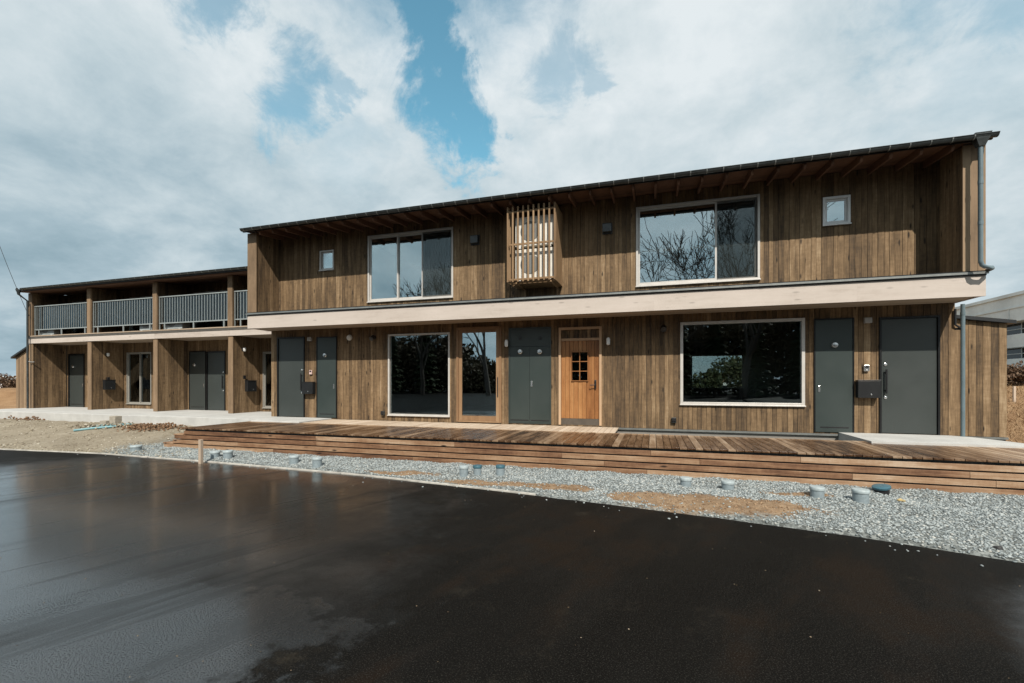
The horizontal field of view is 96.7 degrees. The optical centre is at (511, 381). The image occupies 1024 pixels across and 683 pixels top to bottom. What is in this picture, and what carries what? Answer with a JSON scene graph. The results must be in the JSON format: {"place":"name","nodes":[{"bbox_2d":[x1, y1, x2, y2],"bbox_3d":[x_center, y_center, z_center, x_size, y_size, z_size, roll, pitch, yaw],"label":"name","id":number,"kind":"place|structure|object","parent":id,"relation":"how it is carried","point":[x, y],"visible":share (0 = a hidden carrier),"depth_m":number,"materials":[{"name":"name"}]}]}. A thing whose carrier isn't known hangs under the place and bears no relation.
{"place":"outdoors","nodes":[
{"label":"outdoors","id":0,"kind":"place"},
{"bbox_2d":[0,450,1023,682],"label":"asphalt road","id":1,"kind":"structure","parent":0,"point":[206,572],"depth_m":3.55,"materials":[{"name":"black asphalt"}]},
{"bbox_2d":[0,380,1023,562],"bbox_3d":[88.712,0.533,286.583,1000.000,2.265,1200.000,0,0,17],"label":"ground","id":2,"kind":"structure","parent":0,"point":[7,398],"depth_m":6.68,"materials":[{"name":"beige soil"}]},
{"bbox_2d":[0,373,15,387],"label":"shrub","id":3,"kind":"object","parent":2,"relation":"on","point":[6,381],"visible":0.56,"depth_m":37.61,"materials":[{"name":"brown plant"}]},
{"bbox_2d":[3,415,44,420],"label":"soil clods","id":4,"kind":"object","parent":2,"relation":"on","point":[27,419],"visible":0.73,"depth_m":15.36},
{"bbox_2d":[73,425,115,431],"bbox_3d":[-12.023,1.337,13.159,1.008,0.156,0.070,0,0,-22],"label":"loose pipe","id":5,"kind":"object","parent":2,"relation":"on","point":[91,428],"visible":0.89,"depth_m":13.11,"materials":[{"name":"teal plastic"}]},
{"bbox_2d":[0,419,192,456],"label":"pebbles","id":6,"kind":"object","parent":2,"relation":"on","point":[31,430],"visible":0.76,"depth_m":11.83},
{"bbox_2d":[67,422,132,428],"bbox_3d":[-12.038,1.290,13.457,2.395,0.237,0.745,0,0,8],"label":"rubble","id":7,"kind":"object","parent":2,"relation":"on","point":[94,425],"visible":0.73,"depth_m":13.33,"materials":[{"name":"beige stone"}]},
{"bbox_2d":[100,420,108,424],"bbox_3d":[-12.283,1.258,13.773,0.257,0.182,0.190,0,0,17],"label":"concrete block","id":8,"kind":"object","parent":2,"relation":"on","point":[104,422],"depth_m":13.69,"materials":[{"name":"beige concrete"}]},
{"bbox_2d":[109,416,121,423],"bbox_3d":[-11.997,1.183,13.773,0.252,0.306,0.190,0,0,17],"label":"concrete block","id":9,"kind":"object","parent":2,"relation":"on","point":[114,419],"depth_m":13.70,"materials":[{"name":"beige concrete"}]},
{"bbox_2d":[129,445,142,451],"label":"pipe stub","id":10,"kind":"object","parent":2,"relation":"on","point":[135,447],"visible":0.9,"depth_m":10.30,"materials":[{"name":"grey plastic"}]},
{"bbox_2d":[11,266,270,412],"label":"balcony wing","id":11,"kind":"structure","parent":2,"relation":"on","point":[204,362],"depth_m":16.71,"materials":[{"name":"brown wood"}]},
{"bbox_2d":[0,247,25,308],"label":"overhead cable","id":12,"kind":"object","parent":11,"relation":"attached to","point":[11,276],"visible":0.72,"depth_m":32.33,"materials":[{"name":"black plastic"}]},
{"bbox_2d":[40,329,62,335],"bbox_3d":[-18.212,-2.130,18.000,0.800,0.660,0.340,0,0,17],"label":"outdoor unit","id":13,"kind":"object","parent":11,"relation":"on","point":[51,332],"visible":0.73,"depth_m":17.86,"materials":[{"name":"white metal"}]},
{"bbox_2d":[68,354,84,406],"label":"door","id":14,"kind":"structure","parent":11,"relation":"in","point":[76,362],"depth_m":18.72,"materials":[{"name":"metal"}]},
{"bbox_2d":[72,301,86,333],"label":"window","id":15,"kind":"structure","parent":11,"relation":"in","point":[76,330],"depth_m":18.74,"materials":[{"name":"glass"}]},
{"bbox_2d":[103,380,115,389],"bbox_3d":[-15.336,0.100,17.330,0.140,0.380,0.372,0,0,17],"label":"mailbox","id":16,"kind":"object","parent":11,"relation":"attached to","point":[109,384],"visible":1,"depth_m":17.28,"materials":[{"name":"metal"}]},
{"bbox_2d":[126,352,150,404],"bbox_3d":[-14.455,-0.143,17.683,1.348,2.019,0.165,0,0,17],"label":"window","id":17,"kind":"structure","parent":11,"relation":"in","point":[138,363],"depth_m":17.72,"materials":[{"name":"white glass"}]},
{"bbox_2d":[129,296,152,330],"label":"window","id":18,"kind":"structure","parent":11,"relation":"in","point":[134,327],"depth_m":17.75,"materials":[{"name":"glass"}]},
{"bbox_2d":[140,324,152,331],"bbox_3d":[-12.958,-2.130,16.374,0.800,0.660,0.340,0,0,17],"label":"outdoor unit","id":19,"kind":"object","parent":11,"relation":"on","point":[144,327],"visible":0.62,"depth_m":16.26,"materials":[{"name":"white metal"}]},
{"bbox_2d":[166,323,189,329],"bbox_3d":[-11.754,-2.130,16.001,0.800,0.660,0.340,0,0,17],"label":"outdoor unit","id":20,"kind":"object","parent":11,"relation":"on","point":[177,325],"visible":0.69,"depth_m":15.84,"materials":[{"name":"white metal"}]},
{"bbox_2d":[189,351,205,409],"bbox_3d":[-11.563,-0.051,16.773,0.814,2.161,0.173,0,0,17],"label":"cupboard door","id":21,"kind":"structure","parent":11,"relation":"in","point":[197,359],"depth_m":16.74,"materials":[{"name":"metal"}]},
{"bbox_2d":[193,290,227,328],"bbox_3d":[-10.450,-2.600,16.459,2.700,1.400,0.135,0,0,17],"label":"window","id":22,"kind":"structure","parent":11,"relation":"in","point":[211,323],"depth_m":16.62,"materials":[{"name":"glass"}]},
{"bbox_2d":[206,351,225,410],"bbox_3d":[-10.715,-0.042,16.508,0.884,2.144,0.177,0,0,17],"label":"door","id":23,"kind":"structure","parent":11,"relation":"in","point":[215,360],"depth_m":16.49,"materials":[{"name":"metal"}]},
{"bbox_2d":[245,380,256,391],"bbox_3d":[-8.836,0.130,15.402,0.140,0.380,0.372,0,0,17],"label":"mailbox","id":24,"kind":"object","parent":11,"relation":"attached to","point":[250,385],"visible":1,"depth_m":15.31,"materials":[{"name":"metal"}]},
{"bbox_2d":[263,352,270,408],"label":"window","id":25,"kind":"structure","parent":11,"relation":"in","point":[266,355],"depth_m":15.85,"materials":[{"name":"white glass"}]},
{"bbox_2d":[115,422,186,431],"bbox_3d":[-10.193,1.277,12.953,2.735,0.265,0.982,0,0,17],"label":"soil heap","id":26,"kind":"object","parent":2,"relation":"on","point":[139,426],"visible":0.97,"depth_m":12.88,"materials":[{"name":"brown soil"}]},
{"bbox_2d":[0,407,331,425],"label":"porch slab","id":27,"kind":"structure","parent":2,"relation":"on","point":[181,417],"depth_m":14.51,"materials":[{"name":"concrete"}]},
{"bbox_2d":[198,439,202,463],"bbox_3d":[-6.184,1.430,9.042,0.060,0.571,0.060,0,0,17],"label":"stake","id":28,"kind":"object","parent":2,"relation":"on","point":[200,451],"visible":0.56,"depth_m":9.02,"materials":[{"name":"beige wood"}]},
{"bbox_2d":[209,450,220,458],"bbox_3d":[-6.205,1.543,9.508,0.199,0.204,0.199,0,0,17],"label":"pipe stub","id":29,"kind":"object","parent":2,"relation":"on","point":[214,454],"visible":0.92,"depth_m":9.44,"materials":[{"name":"grey plastic"}]},
{"bbox_2d":[222,450,232,458],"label":"pipe stub","id":30,"kind":"object","parent":2,"relation":"on","point":[227,454],"visible":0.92,"depth_m":9.35,"materials":[{"name":"grey plastic"}]},
{"bbox_2d":[0,448,535,495],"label":"kerb edging","id":31,"kind":"object","parent":2,"relation":"on","point":[465,486],"visible":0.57,"depth_m":8.29,"materials":[{"name":"grey concrete"}]},
{"bbox_2d":[289,455,298,463],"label":"pipe stub","id":32,"kind":"object","parent":2,"relation":"on","point":[293,459],"visible":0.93,"depth_m":8.80,"materials":[{"name":"grey plastic"}]},
{"bbox_2d":[312,456,322,467],"bbox_3d":[-3.642,1.528,8.509,0.188,0.246,0.188,0,0,17],"label":"pipe stub","id":33,"kind":"object","parent":2,"relation":"on","point":[316,462],"visible":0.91,"depth_m":8.44,"materials":[{"name":"grey plastic"}]},
{"bbox_2d":[459,465,468,476],"bbox_3d":[-0.803,1.507,7.578,0.159,0.228,0.159,0,0,17],"label":"pipe stub","id":34,"kind":"object","parent":2,"relation":"on","point":[463,470],"visible":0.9,"depth_m":7.51,"materials":[{"name":"grey plastic"}]},
{"bbox_2d":[473,464,481,475],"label":"pipe stub","id":35,"kind":"object","parent":2,"relation":"on","point":[477,469],"visible":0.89,"depth_m":7.60,"materials":[{"name":"grey plastic"}]},
{"bbox_2d":[496,464,504,475],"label":"pipe stub","id":36,"kind":"object","parent":2,"relation":"on","point":[500,469],"visible":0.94,"depth_m":7.54,"materials":[{"name":"grey plastic"}]},
{"bbox_2d":[77,442,1023,566],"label":"gravel","id":37,"kind":"structure","parent":2,"relation":"on","point":[919,521],"depth_m":6.18,"materials":[{"name":"grey gravel"}]},
{"bbox_2d":[992,546,1003,549],"bbox_3d":[4.682,1.597,4.384,0.075,0.039,0.063,0,0,-20],"label":"rock","id":38,"kind":"object","parent":37,"relation":"on","point":[998,547],"visible":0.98,"depth_m":4.36,"materials":[{"name":"grey stone"}]},
{"bbox_2d":[163,419,1023,494],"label":"timber deck","id":39,"kind":"structure","parent":2,"relation":"on","point":[968,469],"depth_m":7.88,"materials":[{"name":"brown wood"}]},
{"bbox_2d":[359,470,832,519],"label":"soil crumbs","id":40,"kind":"object","parent":2,"relation":"on","point":[720,506],"visible":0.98,"depth_m":6.06,"materials":[{"name":"brown soil"}]},
{"bbox_2d":[239,130,1016,440],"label":"apartment block","id":41,"kind":"structure","parent":2,"relation":"on","point":[786,277],"depth_m":10.54,"materials":[{"name":"wood"}]},
{"bbox_2d":[277,337,304,416],"bbox_3d":[-6.503,-0.146,13.425,0.995,2.352,0.177,0,0,17],"label":"door","id":42,"kind":"structure","parent":41,"relation":"in","point":[290,350],"depth_m":13.42,"materials":[{"name":"metal"}]},
{"bbox_2d":[302,382,314,393],"bbox_3d":[-5.865,0.167,13.117,0.382,0.350,0.140,0,0,17],"label":"mailbox","id":43,"kind":"object","parent":41,"relation":"attached to","point":[308,387],"visible":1,"depth_m":13.05,"materials":[{"name":"metal"}]},
{"bbox_2d":[319,250,333,270],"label":"window","id":44,"kind":"structure","parent":41,"relation":"in","point":[327,256],"depth_m":13.08,"materials":[{"name":"glass"}]},
{"bbox_2d":[316,336,336,417],"bbox_3d":[-5.296,-0.132,13.053,0.687,2.324,0.173,0,0,17],"label":"cupboard door","id":45,"kind":"structure","parent":41,"relation":"in","point":[326,347],"depth_m":13.02,"materials":[{"name":"metal"}]},
{"bbox_2d":[369,335,375,340],"bbox_3d":[-3.820,-1.209,12.460,0.124,0.172,0.186,0,0,17],"label":"spotlight","id":46,"kind":"object","parent":41,"relation":"attached to","point":[372,337],"visible":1,"depth_m":12.41,"materials":[{"name":"black plastic"}]},
{"bbox_2d":[367,227,452,302],"bbox_3d":[-2.733,-3.121,12.356,2.602,1.856,0.322,0,0,17],"label":"window","id":47,"kind":"structure","parent":41,"relation":"in","point":[439,249],"depth_m":12.27,"materials":[{"name":"metal"}]},
{"bbox_2d":[387,332,449,416],"bbox_3d":[-2.494,-0.191,12.201,1.866,2.221,0.165,0,0,17],"label":"window","id":48,"kind":"structure","parent":41,"relation":"in","point":[390,413],"depth_m":12.29,"materials":[{"name":"metal"}]},
{"bbox_2d":[470,235,478,245],"bbox_3d":[-0.958,-3.636,11.619,0.236,0.260,0.100,0,0,17],"label":"vent hood","id":49,"kind":"object","parent":41,"relation":"attached to","point":[474,239],"visible":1,"depth_m":11.58,"materials":[{"name":"metal"}]},
{"bbox_2d":[456,326,501,422],"bbox_3d":[-0.839,-0.190,11.693,1.230,2.441,0.135,0,0,17],"label":"glazed door","id":50,"kind":"structure","parent":41,"relation":"in","point":[460,417],"depth_m":11.66,"materials":[{"name":"brown wood"}]},
{"bbox_2d":[507,202,561,296],"bbox_3d":[0.551,-3.003,10.784,1.149,2.102,0.830,0,0,17],"label":"slatted screen","id":51,"kind":"object","parent":41,"relation":"attached to","point":[540,282],"visible":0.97,"depth_m":10.47,"materials":[{"name":"beige wood"}]},
{"bbox_2d":[515,247,553,280],"bbox_3d":[0.571,-2.727,10.731,0.939,0.760,0.340,0,0,17],"label":"outdoor unit","id":52,"kind":"object","parent":51,"relation":"on","point":[536,262],"visible":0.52,"depth_m":10.58,"materials":[{"name":"white metal"}]},
{"bbox_2d":[515,214,553,249],"bbox_3d":[0.571,-3.497,10.731,0.939,0.740,0.340,0,0,17],"label":"outdoor unit","id":53,"kind":"object","parent":52,"relation":"on","point":[536,230],"visible":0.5,"depth_m":10.59,"materials":[{"name":"white metal"}]},
{"bbox_2d":[559,326,601,425],"bbox_3d":[1.631,-0.142,10.900,1.026,2.343,0.190,0,0,17],"label":"timber door","id":54,"kind":"structure","parent":41,"relation":"in","point":[580,401],"depth_m":10.89,"materials":[{"name":"brown wood"}]},
{"bbox_2d":[602,222,612,234],"bbox_3d":[2.225,-3.601,10.634,0.236,0.260,0.100,0,0,17],"label":"vent hood","id":55,"kind":"object","parent":41,"relation":"attached to","point":[607,228],"visible":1,"depth_m":10.60,"materials":[{"name":"metal"}]},
{"bbox_2d":[661,325,666,331],"bbox_3d":[3.406,-1.203,10.223,0.124,0.172,0.186,0,0,17],"label":"spotlight","id":56,"kind":"object","parent":41,"relation":"attached to","point":[663,328],"visible":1,"depth_m":10.17,"materials":[{"name":"black plastic"}]},
{"bbox_2d":[636,194,760,286],"bbox_3d":[4.098,-3.106,10.160,2.581,1.844,0.165,0,0,17],"label":"window","id":57,"kind":"structure","parent":41,"relation":"in","point":[756,197],"depth_m":10.04,"materials":[{"name":"metal"}]},
{"bbox_2d":[691,354,741,388],"bbox_3d":[7.749,-0.378,16.813,2.125,1.271,0.135,0,0,17],"label":"window","id":58,"kind":"structure","parent":41,"relation":"in","point":[721,354],"depth_m":16.83,"materials":[{"name":"glass"}]},
{"bbox_2d":[680,318,805,406],"bbox_3d":[4.957,-0.411,9.894,2.464,1.857,0.165,0,0,17],"label":"window","id":59,"kind":"structure","parent":41,"relation":"in","point":[802,320],"depth_m":9.76,"materials":[{"name":"metal"}]},
{"bbox_2d":[814,318,853,432],"bbox_3d":[6.612,-0.131,9.367,0.705,2.352,0.173,0,0,17],"label":"cupboard door","id":60,"kind":"structure","parent":41,"relation":"in","point":[833,337],"depth_m":9.33,"materials":[{"name":"metal"}]},
{"bbox_2d":[822,195,851,225],"bbox_3d":[6.664,-3.510,9.366,0.506,0.600,0.165,0,0,17],"label":"window","id":61,"kind":"structure","parent":41,"relation":"in","point":[846,198],"depth_m":9.32,"materials":[{"name":"white glass"}]},
{"bbox_2d":[864,365,869,370],"bbox_3d":[7.130,-0.278,9.149,0.096,0.124,0.035,0,0,17],"label":"intercom","id":62,"kind":"object","parent":41,"relation":"attached to","point":[866,367],"visible":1,"depth_m":9.14,"materials":[{"name":"metal"}]},
{"bbox_2d":[855,380,880,397],"bbox_3d":[7.120,0.138,9.098,0.392,0.360,0.140,0,0,17],"label":"mailbox","id":63,"kind":"object","parent":41,"relation":"attached to","point":[868,388],"visible":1,"depth_m":9.04,"materials":[{"name":"metal"}]},
{"bbox_2d":[864,317,871,322],"bbox_3d":[7.133,-1.236,9.122,0.130,0.110,0.085,0,0,17],"label":"porch light","id":64,"kind":"object","parent":41,"relation":"attached to","point":[867,319],"visible":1,"depth_m":9.09,"materials":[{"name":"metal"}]},
{"bbox_2d":[879,315,939,434],"bbox_3d":[7.828,-0.131,8.989,0.983,2.322,0.177,0,0,17],"label":"door","id":65,"kind":"structure","parent":41,"relation":"in","point":[909,346],"depth_m":8.97,"materials":[{"name":"metal"}]},
{"bbox_2d":[680,476,691,486],"bbox_3d":[2.611,1.522,6.835,0.172,0.184,0.172,0,0,17],"label":"pipe stub","id":66,"kind":"object","parent":2,"relation":"on","point":[685,481],"visible":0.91,"depth_m":6.77,"materials":[{"name":"grey plastic"}]},
{"bbox_2d":[692,367,723,387],"bbox_3d":[11.823,0.251,27.687,2.082,2.299,1.662,0,0,17],"label":"shrub","id":67,"kind":"object","parent":2,"relation":"on","point":[712,378],"visible":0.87,"depth_m":27.34,"materials":[{"name":"green plant"}]},
{"bbox_2d":[711,356,741,382],"bbox_3d":[18.450,-0.529,38.118,3.644,3.877,4.231,0,0,17],"label":"shrub","id":68,"kind":"object","parent":2,"relation":"on","point":[722,369],"visible":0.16,"depth_m":37.33,"materials":[{"name":"green plant"}]},
{"bbox_2d":[721,479,734,489],"bbox_3d":[3.165,1.534,6.672,0.183,0.180,0.183,0,0,17],"label":"pipe stub","id":69,"kind":"object","parent":2,"relation":"on","point":[727,484],"visible":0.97,"depth_m":6.61,"materials":[{"name":"grey plastic"}]},
{"bbox_2d":[722,360,741,387],"bbox_3d":[16.735,-0.093,32.335,3.458,3.008,2.780,0,0,17],"label":"shrub","id":70,"kind":"object","parent":2,"relation":"on","point":[734,379],"visible":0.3,"depth_m":31.97,"materials":[{"name":"green plant"}]},
{"bbox_2d":[809,485,824,498],"bbox_3d":[4.105,1.504,6.121,0.180,0.201,0.180,0,0,17],"label":"pipe stub","id":71,"kind":"object","parent":2,"relation":"on","point":[816,491],"visible":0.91,"depth_m":6.06,"materials":[{"name":"grey plastic"}]},
{"bbox_2d":[851,488,869,503],"bbox_3d":[4.520,1.501,5.899,0.198,0.226,0.198,0,0,17],"label":"pipe stub","id":72,"kind":"object","parent":2,"relation":"on","point":[861,495],"visible":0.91,"depth_m":5.83,"materials":[{"name":"grey plastic"}]},
{"bbox_2d":[871,483,890,494],"bbox_3d":[5.214,1.534,6.423,0.221,0.174,0.221,0,0,17],"label":"pipe stub","id":73,"kind":"object","parent":2,"relation":"on","point":[884,489],"visible":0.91,"depth_m":6.37,"materials":[{"name":"teal plastic"}]},
{"bbox_2d":[839,432,1023,447],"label":"entrance slab","id":74,"kind":"structure","parent":2,"relation":"on","point":[937,440],"depth_m":8.15,"materials":[{"name":"concrete"}]},
{"bbox_2d":[955,290,1023,367],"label":"concrete building","id":75,"kind":"structure","parent":2,"relation":"on","point":[1009,306],"depth_m":27.13,"materials":[{"name":"grey concrete"}]},
{"bbox_2d":[1012,386,1015,401],"bbox_3d":[16.362,0.425,14.825,0.060,0.571,0.060,0,0,17],"label":"stake","id":76,"kind":"object","parent":2,"relation":"on","point":[1014,393],"visible":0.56,"depth_m":14.80,"materials":[{"name":"beige wood"}]},
{"bbox_2d":[1007,360,1023,385],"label":"shrub","id":77,"kind":"object","parent":2,"relation":"on","point":[1015,375],"visible":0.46,"depth_m":17.14,"materials":[{"name":"brown plant"}]},
{"bbox_2d":[0,0,1023,377],"label":"sky","id":78,"kind":"structure","parent":0,"point":[138,138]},
{"bbox_2d":[1007,368,1023,442],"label":"dry grass","id":79,"kind":"structure","parent":0,"point":[1018,407],"depth_m":12.94,"materials":[{"name":"brown plant"}]}
]}

